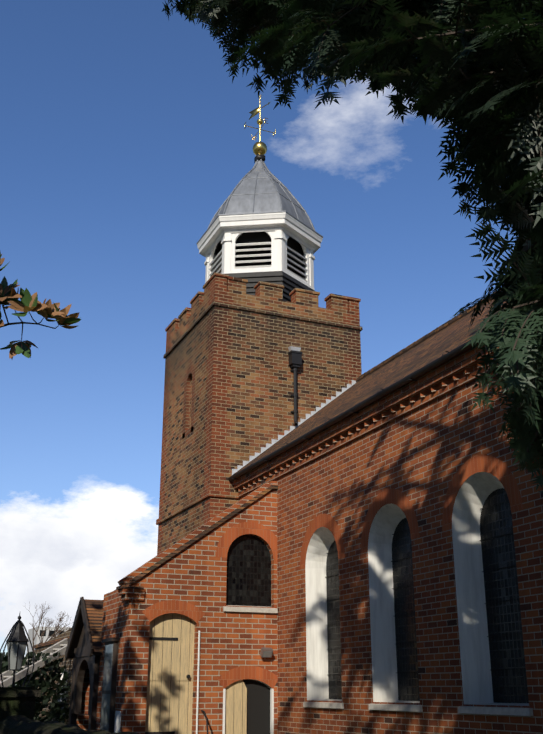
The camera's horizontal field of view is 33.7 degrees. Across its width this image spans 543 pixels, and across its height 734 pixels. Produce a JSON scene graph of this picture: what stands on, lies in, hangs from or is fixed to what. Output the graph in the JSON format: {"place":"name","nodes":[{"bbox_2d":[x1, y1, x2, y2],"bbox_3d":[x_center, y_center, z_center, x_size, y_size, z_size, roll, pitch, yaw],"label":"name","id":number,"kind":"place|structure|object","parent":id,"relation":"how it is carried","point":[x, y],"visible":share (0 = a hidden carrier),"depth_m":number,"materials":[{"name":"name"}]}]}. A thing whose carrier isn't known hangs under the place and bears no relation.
{"place":"outdoors","nodes":[
{"label":"outdoors","id":0,"kind":"place"},
{"bbox_2d":[26,626,71,653],"bbox_3d":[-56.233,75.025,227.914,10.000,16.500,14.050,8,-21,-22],"label":"building","id":1,"kind":"structure","parent":0,"point":[37,639],"depth_m":223.71,"materials":[{"name":"concrete"}]},
{"bbox_2d":[0,638,67,686],"bbox_3d":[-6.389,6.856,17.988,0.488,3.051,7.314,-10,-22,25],"label":"roof","id":2,"kind":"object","parent":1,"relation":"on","point":[58,647],"visible":0.69,"depth_m":20.04,"materials":[{"name":"grey wood"}]},
{"bbox_2d":[0,0,515,656],"label":"sky","id":3,"kind":"structure","parent":0,"point":[123,135],"materials":[{"name":"blue"}]},
{"label":"ground","id":4,"kind":"structure","parent":0,"visible":0},
{"bbox_2d":[0,613,40,720],"bbox_3d":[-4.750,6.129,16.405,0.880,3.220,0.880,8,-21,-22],"label":"lamp post","id":5,"kind":"object","parent":4,"relation":"on","point":[17,700],"depth_m":16.25,"materials":[{"name":"black metal"}]},
{"bbox_2d":[0,651,70,723],"bbox_3d":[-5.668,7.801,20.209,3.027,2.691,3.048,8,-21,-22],"label":"hedge shrub","id":6,"kind":"object","parent":4,"relation":"on","point":[45,686],"visible":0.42,"depth_m":20.15,"materials":[{"name":"green plant"}]},
{"bbox_2d":[0,250,80,359],"bbox_3d":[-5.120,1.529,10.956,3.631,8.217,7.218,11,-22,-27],"label":"magnolia tree","id":7,"kind":"object","parent":4,"relation":"on","point":[26,304],"visible":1,"depth_m":9.57,"materials":[{"name":"green plant"}]},
{"bbox_2d":[24,602,70,651],"bbox_3d":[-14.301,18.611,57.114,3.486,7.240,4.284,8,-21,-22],"label":"bare tree","id":8,"kind":"object","parent":4,"relation":"on","point":[49,623],"visible":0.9,"depth_m":58.26,"materials":[{"name":"brown plant"}]},
{"bbox_2d":[33,628,72,723],"bbox_3d":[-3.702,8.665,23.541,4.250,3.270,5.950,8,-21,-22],"label":"house","id":9,"kind":"structure","parent":4,"relation":"on","point":[68,663],"depth_m":22.10,"materials":[{"name":"brick"}]},
{"bbox_2d":[0,715,137,733],"bbox_3d":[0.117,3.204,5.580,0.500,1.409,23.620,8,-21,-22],"label":"churchyard wall","id":10,"kind":"structure","parent":4,"relation":"on","point":[18,724],"depth_m":12.93,"materials":[{"name":"grey stone"}]},
{"bbox_2d":[65,95,542,733],"bbox_3d":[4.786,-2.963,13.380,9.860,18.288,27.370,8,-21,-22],"label":"church","id":11,"kind":"structure","parent":4,"relation":"on","point":[345,545],"depth_m":16.30,"materials":[{"name":"red brick"}]},
{"bbox_2d":[162,0,542,572],"bbox_3d":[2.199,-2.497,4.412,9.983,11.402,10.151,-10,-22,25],"label":"yew tree","id":12,"kind":"object","parent":4,"relation":"on","point":[472,70],"visible":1,"depth_m":4.97,"materials":[{"name":"green plant"}]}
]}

